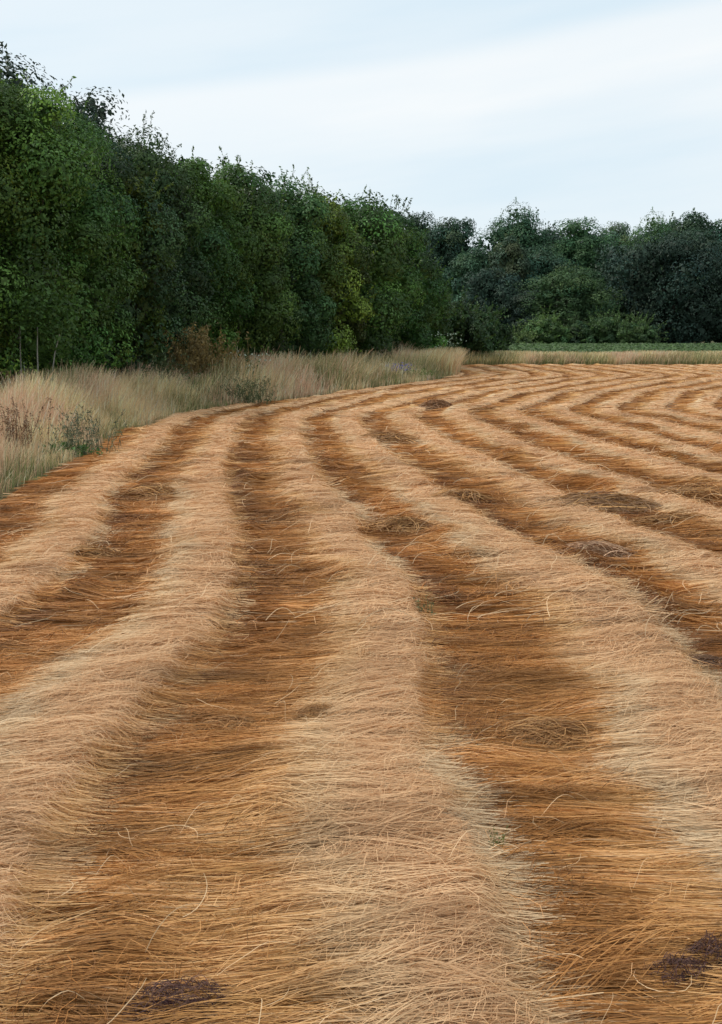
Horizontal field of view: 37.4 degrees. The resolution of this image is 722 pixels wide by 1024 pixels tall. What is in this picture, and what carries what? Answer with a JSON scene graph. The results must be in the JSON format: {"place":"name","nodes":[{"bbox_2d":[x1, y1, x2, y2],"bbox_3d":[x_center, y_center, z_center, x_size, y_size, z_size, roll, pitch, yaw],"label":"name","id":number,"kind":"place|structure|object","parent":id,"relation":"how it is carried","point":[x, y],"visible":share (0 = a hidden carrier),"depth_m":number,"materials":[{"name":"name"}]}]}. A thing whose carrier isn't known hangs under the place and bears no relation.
{"place":"outdoors","nodes":[
{"label":"outdoors","id":0,"kind":"place"},
{"bbox_2d":[0,369,15,394],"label":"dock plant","id":1,"kind":"object","parent":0,"point":[6,380],"visible":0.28,"depth_m":19.46,"materials":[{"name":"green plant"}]},
{"bbox_2d":[109,350,226,390],"bbox_3d":[-4.636,-3.290,25.764,2.476,1.256,2.165,-5,11,-28],"label":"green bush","id":2,"kind":"object","parent":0,"point":[163,366],"visible":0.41,"depth_m":25.84,"materials":[{"name":"green plant"}]},
{"bbox_2d":[0,341,714,938],"bbox_3d":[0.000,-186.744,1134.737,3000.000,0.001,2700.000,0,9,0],"label":"ground","id":3,"kind":"structure","parent":0,"point":[18,487],"depth_m":12.86,"materials":[{"name":"soil"}]},
{"bbox_2d":[0,397,53,459],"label":"dock plant","id":4,"kind":"object","parent":3,"relation":"on","point":[15,425],"visible":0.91,"depth_m":14.03,"materials":[{"name":"brown plant"}]},
{"bbox_2d":[0,80,54,388],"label":"broadleaf tree","id":5,"kind":"object","parent":3,"relation":"on","point":[4,280],"visible":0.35,"depth_m":22.18,"materials":[{"name":"green plant"}]},
{"bbox_2d":[0,253,67,376],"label":"thin sapling","id":6,"kind":"object","parent":3,"relation":"on","point":[17,313],"visible":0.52,"depth_m":21.75,"materials":[{"name":"green plant"}]},
{"bbox_2d":[0,256,82,372],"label":"thin sapling","id":7,"kind":"object","parent":3,"relation":"on","point":[28,307],"visible":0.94,"depth_m":21.15,"materials":[{"name":"green plant"}]},
{"bbox_2d":[7,255,106,367],"bbox_3d":[-6.110,-3.568,21.652,1.914,3.156,1.680,-4,10,-22],"label":"thin sapling","id":8,"kind":"object","parent":3,"relation":"on","point":[74,299],"visible":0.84,"depth_m":21.43,"materials":[{"name":"green plant"}]},
{"bbox_2d":[0,65,125,383],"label":"broadleaf tree","id":9,"kind":"object","parent":3,"relation":"on","point":[52,177],"visible":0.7,"depth_m":22.45,"materials":[{"name":"green plant"}]},
{"bbox_2d":[25,439,102,458],"bbox_3d":[-3.950,-0.820,14.155,0.957,0.224,0.971,5,11,26],"label":"green weed","id":10,"kind":"object","parent":3,"relation":"on","point":[81,447],"visible":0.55,"depth_m":14.20,"materials":[{"name":"green plant"}]},
{"bbox_2d":[0,41,129,369],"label":"oak tree","id":11,"kind":"object","parent":3,"relation":"on","point":[8,73],"visible":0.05,"depth_m":31.25,"materials":[{"name":"green plant"}]},
{"bbox_2d":[0,79,157,377],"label":"broadleaf tree","id":12,"kind":"object","parent":3,"relation":"on","point":[97,210],"visible":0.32,"depth_m":24.73,"materials":[{"name":"green plant"}]},
{"bbox_2d":[36,397,126,456],"bbox_3d":[-3.787,-1.154,14.477,1.342,0.778,1.029,6,11,31],"label":"thistle","id":13,"kind":"object","parent":3,"relation":"on","point":[73,434],"visible":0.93,"depth_m":14.41,"materials":[{"name":"green plant"}]},
{"bbox_2d":[41,86,129,148],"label":"oak tree","id":14,"kind":"object","parent":3,"relation":"on","point":[101,113],"visible":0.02,"depth_m":34.28,"materials":[{"name":"green plant"}]},
{"bbox_2d":[64,544,128,564],"bbox_3d":[-1.946,0.293,7.649,0.898,0.110,1.000,0,9,0],"label":"flax tangle","id":15,"kind":"object","parent":3,"relation":"on","point":[86,550],"visible":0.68,"depth_m":7.63,"materials":[{"name":"plant"}]},
{"bbox_2d":[58,112,196,381],"bbox_3d":[-6.714,-6.719,27.869,5.078,7.346,4.667,0,9,0],"label":"broadleaf tree","id":16,"kind":"object","parent":3,"relation":"on","point":[157,240],"visible":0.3,"depth_m":27.20,"materials":[{"name":"green plant"}]},
{"bbox_2d":[97,151,176,374],"bbox_3d":[-5.870,-6.073,27.608,2.262,6.147,2.998,0,9,0],"label":"sapling","id":17,"kind":"object","parent":3,"relation":"on","point":[156,320],"visible":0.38,"depth_m":27.47,"materials":[{"name":"green plant"}]},
{"bbox_2d":[79,111,232,366],"bbox_3d":[-6.082,-7.471,30.807,4.795,7.883,4.899,0,9,0],"label":"broadleaf tree","id":18,"kind":"object","parent":3,"relation":"on","point":[194,270],"visible":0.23,"depth_m":30.28,"materials":[{"name":"green plant"}]},
{"bbox_2d":[147,137,243,345],"bbox_3d":[-6.812,-9.218,38.900,6.836,8.663,7.487,0,9,0],"label":"broadleaf tree","id":19,"kind":"object","parent":3,"relation":"on","point":[183,159],"visible":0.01,"depth_m":38.40,"materials":[{"name":"green plant"}]},
{"bbox_2d":[151,322,252,383],"bbox_3d":[-4.533,-4.067,28.405,3.334,1.977,3.349,3,10,20],"label":"dead bracken","id":20,"kind":"object","parent":3,"relation":"on","point":[197,357],"visible":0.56,"depth_m":28.20,"materials":[{"name":"brown plant"}]},
{"bbox_2d":[161,146,262,364],"bbox_3d":[-5.351,-7.673,33.659,4.569,7.336,4.760,0,9,0],"label":"broadleaf tree","id":21,"kind":"object","parent":3,"relation":"on","point":[227,267],"visible":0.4,"depth_m":33.06,"materials":[{"name":"green plant"}]},
{"bbox_2d":[185,347,267,375],"bbox_3d":[-3.781,-3.958,29.809,2.429,1.312,1.935,0,9,0],"label":"dead bracken","id":22,"kind":"object","parent":3,"relation":"on","point":[234,351],"visible":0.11,"depth_m":29.50,"materials":[{"name":"brown plant"}]},
{"bbox_2d":[0,342,458,499],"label":"dry grass","id":23,"kind":"structure","parent":3,"relation":"on","point":[149,399],"depth_m":21.79,"materials":[{"name":"beige plant"}]},
{"bbox_2d":[0,372,464,641],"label":"flax swath","id":24,"kind":"object","parent":3,"relation":"on","point":[46,522],"visible":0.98,"depth_m":9.50,"materials":[{"name":"plant"}]},
{"bbox_2d":[193,375,280,404],"bbox_3d":[-2.816,-2.793,24.519,1.865,0.696,1.714,-4,10,-21],"label":"nettle patch","id":25,"kind":"object","parent":3,"relation":"on","point":[250,394],"visible":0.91,"depth_m":24.58,"materials":[{"name":"green plant"}]},
{"bbox_2d":[184,146,302,363],"bbox_3d":[-4.181,-8.376,36.210,4.407,7.883,4.698,0,9,0],"label":"broadleaf tree","id":26,"kind":"object","parent":3,"relation":"on","point":[272,222],"visible":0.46,"depth_m":35.30,"materials":[{"name":"green plant"}]},
{"bbox_2d":[218,351,270,391],"bbox_3d":[-3.364,-3.675,28.264,2.283,1.199,1.048,6,11,32],"label":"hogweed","id":27,"kind":"object","parent":3,"relation":"on","point":[247,364],"visible":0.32,"depth_m":28.13,"materials":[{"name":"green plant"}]},
{"bbox_2d":[0,365,499,1023],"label":"flax swath","id":28,"kind":"object","parent":3,"relation":"on","point":[90,655],"visible":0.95,"depth_m":5.47,"materials":[{"name":"plant"}]},
{"bbox_2d":[114,482,178,501],"bbox_3d":[-2.075,-0.235,10.693,0.901,0.137,1.150,-4,10,-21],"label":"flax tangle","id":29,"kind":"object","parent":28,"relation":"on","point":[153,488],"visible":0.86,"depth_m":10.58,"materials":[{"name":"plant"}]},
{"bbox_2d":[212,155,316,348],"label":"broadleaf tree","id":30,"kind":"object","parent":3,"relation":"on","point":[268,175],"visible":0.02,"depth_m":43.00,"materials":[{"name":"green plant"}]},
{"bbox_2d":[240,164,354,361],"bbox_3d":[-2.659,-8.717,38.888,4.963,7.690,5.614,0,9,0],"label":"broadleaf tree","id":31,"kind":"object","parent":3,"relation":"on","point":[299,258],"visible":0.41,"depth_m":38.00,"materials":[{"name":"green plant"}]},
{"bbox_2d":[0,364,643,1023],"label":"flax swath","id":32,"kind":"object","parent":3,"relation":"on","point":[288,864],"visible":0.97,"depth_m":3.35,"materials":[{"name":"plant"}]},
{"bbox_2d":[93,975,237,1023],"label":"weed clod","id":33,"kind":"object","parent":32,"relation":"on","point":[172,986],"visible":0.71,"depth_m":2.53,"materials":[{"name":"plant"}]},
{"bbox_2d":[152,714,270,732],"bbox_3d":[-0.569,0.865,4.358,0.662,0.057,0.647,5,10,25],"label":"flax tangle","id":34,"kind":"object","parent":32,"relation":"on","point":[230,719],"visible":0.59,"depth_m":4.35,"materials":[{"name":"plant"}]},
{"bbox_2d":[276,701,334,721],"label":"flax tangle","id":35,"kind":"object","parent":32,"relation":"on","point":[313,705],"visible":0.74,"depth_m":4.43,"materials":[{"name":"plant"}]},
{"bbox_2d":[264,169,380,358],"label":"broadleaf tree","id":36,"kind":"object","parent":3,"relation":"on","point":[356,308],"visible":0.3,"depth_m":40.60,"materials":[{"name":"green plant"}]},
{"bbox_2d":[318,203,376,353],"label":"broadleaf tree","id":37,"kind":"object","parent":3,"relation":"on","point":[358,327],"visible":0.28,"depth_m":41.74,"materials":[{"name":"green plant"}]},
{"bbox_2d":[303,178,393,344],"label":"broadleaf tree","id":38,"kind":"object","parent":3,"relation":"on","point":[339,199],"visible":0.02,"depth_m":47.87,"materials":[{"name":"green plant"}]},
{"bbox_2d":[310,184,429,361],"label":"broadleaf tree","id":39,"kind":"object","parent":3,"relation":"on","point":[372,231],"visible":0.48,"depth_m":43.33,"materials":[{"name":"green plant"}]},
{"bbox_2d":[342,190,434,291],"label":"broadleaf tree","id":40,"kind":"object","parent":3,"relation":"on","point":[421,231],"visible":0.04,"depth_m":52.80,"materials":[{"name":"green plant"}]},
{"bbox_2d":[386,362,410,379],"bbox_3d":[1.239,-4.835,36.880,1.284,0.697,1.415,0,9,0],"label":"cornflower patch","id":41,"kind":"object","parent":3,"relation":"on","point":[400,368],"visible":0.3,"depth_m":36.84,"materials":[{"name":"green plant"}]},
{"bbox_2d":[362,194,443,353],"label":"broadleaf tree","id":42,"kind":"object","parent":3,"relation":"on","point":[412,334],"visible":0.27,"depth_m":48.00,"materials":[{"name":"green plant"}]},
{"bbox_2d":[407,367,432,380],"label":"green weed","id":43,"kind":"object","parent":3,"relation":"on","point":[419,373],"visible":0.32,"depth_m":37.79,"materials":[{"name":"green plant"}]},
{"bbox_2d":[403,211,443,255],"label":"broadleaf tree","id":44,"kind":"object","parent":3,"relation":"on","point":[419,218],"visible":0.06,"depth_m":165.64,"materials":[{"name":"green plant"}]},
{"bbox_2d":[413,595,435,616],"bbox_3d":[0.360,0.542,6.075,0.130,0.145,0.145,0,9,0],"label":"weed sprig","id":45,"kind":"object","parent":3,"relation":"on","point":[432,603],"visible":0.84,"depth_m":6.07,"materials":[{"name":"green plant"}]},
{"bbox_2d":[392,238,462,350],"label":"broadleaf tree","id":46,"kind":"object","parent":3,"relation":"on","point":[438,322],"visible":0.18,"depth_m":51.16,"materials":[{"name":"green plant"}]},
{"bbox_2d":[388,346,474,374],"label":"dry grass","id":47,"kind":"structure","parent":3,"relation":"on","point":[456,354],"depth_m":42.28,"materials":[{"name":"beige plant"}]},
{"bbox_2d":[417,397,452,410],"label":"flax tangle","id":48,"kind":"object","parent":3,"relation":"on","point":[437,403],"visible":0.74,"depth_m":23.11,"materials":[{"name":"plant"}]},
{"bbox_2d":[427,331,466,349],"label":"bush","id":49,"kind":"object","parent":3,"relation":"on","point":[454,345],"visible":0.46,"depth_m":48.29,"materials":[{"name":"green plant"}]},
{"bbox_2d":[424,216,477,304],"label":"broadleaf tree","id":50,"kind":"object","parent":3,"relation":"on","point":[452,238],"visible":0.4,"depth_m":159.71,"materials":[{"name":"green plant"}]},
{"bbox_2d":[430,285,496,356],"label":"dark bush","id":51,"kind":"object","parent":3,"relation":"on","point":[469,328],"visible":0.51,"depth_m":58.14,"materials":[{"name":"green plant"}]},
{"bbox_2d":[441,243,493,307],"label":"broadleaf tree","id":52,"kind":"object","parent":3,"relation":"on","point":[476,260],"visible":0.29,"depth_m":152.79,"materials":[{"name":"green plant"}]},
{"bbox_2d":[459,263,522,334],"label":"broadleaf tree","id":53,"kind":"object","parent":3,"relation":"on","point":[496,287],"visible":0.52,"depth_m":142.73,"materials":[{"name":"green plant"}]},
{"bbox_2d":[469,298,525,350],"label":"dark bush","id":54,"kind":"object","parent":3,"relation":"on","point":[502,340],"visible":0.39,"depth_m":64.34,"materials":[{"name":"green plant"}]},
{"bbox_2d":[488,824,509,851],"bbox_3d":[0.416,1.013,3.300,0.081,0.121,0.076,0,9,0],"label":"weed sprig","id":55,"kind":"object","parent":3,"relation":"on","point":[499,842],"visible":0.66,"depth_m":3.29,"materials":[{"name":"green plant"}]},
{"bbox_2d":[296,364,721,1023],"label":"flax swath","id":56,"kind":"object","parent":3,"relation":"on","point":[628,812],"visible":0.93,"depth_m":4.12,"materials":[{"name":"plant"}]},
{"bbox_2d":[359,514,437,539],"bbox_3d":[0.305,0.082,8.769,1.021,0.143,1.116,-4,10,-21],"label":"flax tangle","id":57,"kind":"object","parent":56,"relation":"on","point":[397,521],"visible":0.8,"depth_m":8.65,"materials":[{"name":"plant"}]},
{"bbox_2d":[492,716,604,752],"bbox_3d":[0.740,0.873,4.259,1.007,0.084,0.947,0,9,0],"label":"flax tangle","id":58,"kind":"object","parent":56,"relation":"on","point":[556,732],"visible":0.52,"depth_m":4.23,"materials":[{"name":"plant"}]},
{"bbox_2d":[643,951,719,990],"bbox_3d":[0.786,1.138,2.688,0.264,0.079,0.187,0,9,0],"label":"weed clod","id":59,"kind":"object","parent":56,"relation":"on","point":[674,960],"visible":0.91,"depth_m":2.66,"materials":[{"name":"plant"}]},
{"bbox_2d":[678,930,721,973],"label":"weed clod","id":60,"kind":"object","parent":56,"relation":"on","point":[702,945],"visible":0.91,"depth_m":2.72,"materials":[{"name":"plant"}]},
{"bbox_2d":[485,231,538,294],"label":"broadleaf tree","id":61,"kind":"object","parent":3,"relation":"on","point":[510,255],"visible":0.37,"depth_m":148.91,"materials":[{"name":"green plant"}]},
{"bbox_2d":[469,197,568,261],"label":"broadleaf tree","id":62,"kind":"object","parent":3,"relation":"on","point":[524,230],"visible":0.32,"depth_m":162.96,"materials":[{"name":"green plant"}]},
{"bbox_2d":[507,323,542,343],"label":"bush","id":63,"kind":"object","parent":3,"relation":"on","point":[520,337],"visible":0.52,"depth_m":125.47,"materials":[{"name":"green plant"}]},
{"bbox_2d":[500,289,555,332],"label":"broadleaf tree","id":64,"kind":"object","parent":3,"relation":"on","point":[515,313],"visible":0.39,"depth_m":139.94,"materials":[{"name":"green plant"}]},
{"bbox_2d":[357,363,721,705],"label":"flax swath","id":65,"kind":"object","parent":3,"relation":"on","point":[685,579],"visible":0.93,"depth_m":8.65,"materials":[{"name":"plant"}]},
{"bbox_2d":[358,431,443,444],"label":"flax tangle","id":66,"kind":"object","parent":65,"relation":"on","point":[386,439],"visible":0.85,"depth_m":16.07,"materials":[{"name":"plant"}]},
{"bbox_2d":[428,487,499,503],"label":"flax tangle","id":67,"kind":"object","parent":65,"relation":"on","point":[461,494],"visible":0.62,"depth_m":10.26,"materials":[{"name":"plant"}]},
{"bbox_2d":[551,538,638,558],"bbox_3d":[1.662,0.268,7.745,1.028,0.137,1.097,0,9,0],"label":"flax tangle","id":68,"kind":"object","parent":65,"relation":"on","point":[597,544],"visible":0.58,"depth_m":7.73,"materials":[{"name":"plant"}]},
{"bbox_2d":[683,652,721,672],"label":"flax tangle","id":69,"kind":"object","parent":65,"relation":"on","point":[703,658],"visible":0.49,"depth_m":5.13,"materials":[{"name":"plant"}]},
{"bbox_2d":[514,304,579,343],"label":"bush","id":70,"kind":"object","parent":3,"relation":"on","point":[547,327],"visible":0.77,"depth_m":128.59,"materials":[{"name":"green plant"}]},
{"bbox_2d":[532,221,567,254],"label":"broadleaf tree","id":71,"kind":"object","parent":3,"relation":"on","point":[554,235],"visible":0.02,"depth_m":180.81,"materials":[{"name":"green plant"}]},
{"bbox_2d":[523,243,587,325],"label":"broadleaf tree","id":72,"kind":"object","parent":3,"relation":"on","point":[545,262],"visible":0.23,"depth_m":150.16,"materials":[{"name":"green plant"}]},
{"bbox_2d":[413,364,721,558],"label":"flax swath","id":73,"kind":"object","parent":3,"relation":"on","point":[456,421],"visible":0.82,"depth_m":12.69,"materials":[{"name":"plant"}]},
{"bbox_2d":[506,489,663,515],"bbox_3d":[2.216,-0.115,9.893,2.340,0.177,1.927,0,9,0],"label":"flax tangle","id":74,"kind":"object","parent":73,"relation":"on","point":[613,501],"visible":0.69,"depth_m":9.69,"materials":[{"name":"plant"}]},
{"bbox_2d":[622,511,715,537],"bbox_3d":[2.738,0.048,9.034,1.464,0.122,1.498,0,9,0],"label":"flax tangle","id":75,"kind":"object","parent":73,"relation":"on","point":[648,520],"visible":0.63,"depth_m":8.93,"materials":[{"name":"plant"}]},
{"bbox_2d":[516,259,626,330],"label":"broadleaf tree","id":76,"kind":"object","parent":3,"relation":"on","point":[566,284],"visible":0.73,"depth_m":135.24,"materials":[{"name":"green plant"}]},
{"bbox_2d":[558,309,598,343],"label":"bush","id":77,"kind":"object","parent":3,"relation":"on","point":[571,326],"visible":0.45,"depth_m":130.77,"materials":[{"name":"green plant"}]},
{"bbox_2d":[545,216,618,308],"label":"broadleaf tree","id":78,"kind":"object","parent":3,"relation":"on","point":[579,245],"visible":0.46,"depth_m":159.48,"materials":[{"name":"green plant"}]},
{"bbox_2d":[469,363,721,507],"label":"flax swath","id":79,"kind":"object","parent":3,"relation":"on","point":[624,460],"visible":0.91,"depth_m":15.41,"materials":[{"name":"plant"}]},
{"bbox_2d":[468,408,494,411],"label":"flax tangle","id":80,"kind":"object","parent":79,"relation":"on","point":[480,409],"visible":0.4,"depth_m":22.20,"materials":[{"name":"plant"}]},
{"bbox_2d":[647,481,721,503],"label":"flax tangle","id":81,"kind":"object","parent":79,"relation":"on","point":[691,491],"visible":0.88,"depth_m":10.38,"materials":[{"name":"plant"}]},
{"bbox_2d":[572,304,637,343],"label":"bush","id":82,"kind":"object","parent":3,"relation":"on","point":[605,329],"visible":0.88,"depth_m":128.59,"materials":[{"name":"green plant"}]},
{"bbox_2d":[489,342,721,354],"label":"green crop","id":83,"kind":"object","parent":3,"relation":"on","point":[600,347],"visible":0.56,"depth_m":80.95,"materials":[{"name":"green plant"}]},
{"bbox_2d":[584,299,634,322],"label":"broadleaf tree","id":84,"kind":"object","parent":3,"relation":"on","point":[616,312],"visible":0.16,"depth_m":141.61,"materials":[{"name":"green plant"}]},
{"bbox_2d":[598,221,633,299],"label":"broadleaf tree","id":85,"kind":"object","parent":3,"relation":"on","point":[623,230],"visible":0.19,"depth_m":166.15,"materials":[{"name":"green plant"}]},
{"bbox_2d":[519,363,721,473],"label":"flax swath","id":86,"kind":"object","parent":3,"relation":"on","point":[553,409],"visible":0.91,"depth_m":18.13,"materials":[{"name":"plant"}]},
{"bbox_2d":[616,311,668,343],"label":"bush","id":87,"kind":"object","parent":3,"relation":"on","point":[641,331],"visible":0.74,"depth_m":128.25,"materials":[{"name":"green plant"}]},
{"bbox_2d":[569,364,721,454],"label":"flax swath","id":88,"kind":"object","parent":3,"relation":"on","point":[604,407],"visible":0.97,"depth_m":20.89,"materials":[{"name":"plant"}]},
{"bbox_2d":[612,207,687,320],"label":"broadleaf tree","id":89,"kind":"object","parent":3,"relation":"on","point":[655,224],"visible":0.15,"depth_m":160.09,"materials":[{"name":"green plant"}]},
{"bbox_2d":[589,223,721,343],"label":"broadleaf tree","id":90,"kind":"object","parent":3,"relation":"on","point":[686,322],"visible":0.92,"depth_m":138.58,"materials":[{"name":"green plant"}]},
{"bbox_2d":[618,364,721,435],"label":"flax swath","id":91,"kind":"object","parent":3,"relation":"on","point":[650,404],"visible":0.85,"depth_m":23.64,"materials":[{"name":"plant"}]},
{"bbox_2d":[662,208,721,342],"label":"broadleaf tree","id":92,"kind":"object","parent":3,"relation":"on","point":[693,222],"visible":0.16,"depth_m":163.26,"materials":[{"name":"green plant"}]},
{"bbox_2d":[665,364,721,419],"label":"flax swath","id":93,"kind":"object","parent":3,"relation":"on","point":[700,402],"visible":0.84,"depth_m":25.09,"materials":[{"name":"plant"}]},
{"bbox_2d":[696,364,721,409],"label":"flax swath","id":94,"kind":"object","parent":3,"relation":"on","point":[718,405],"visible":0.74,"depth_m":27.12,"materials":[{"name":"plant"}]},
{"bbox_2d":[704,219,721,340],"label":"broadleaf tree","id":95,"kind":"object","parent":3,"relation":"on","point":[718,237],"visible":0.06,"depth_m":162.86,"materials":[{"name":"green plant"}]},
{"bbox_2d":[708,260,721,342],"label":"broadleaf tree","id":96,"kind":"object","parent":3,"relation":"on","point":[720,339],"visible":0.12,"depth_m":147.73,"materials":[{"name":"green plant"}]},
{"bbox_2d":[0,0,721,251],"label":"sky","id":97,"kind":"structure","parent":0,"point":[604,111],"materials":[{"name":"white"}]},
{"bbox_2d":[461,350,721,364],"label":"dry grass","id":98,"kind":"structure","parent":0,"point":[497,357],"depth_m":57.63,"materials":[{"name":"beige plant"}]}
]}

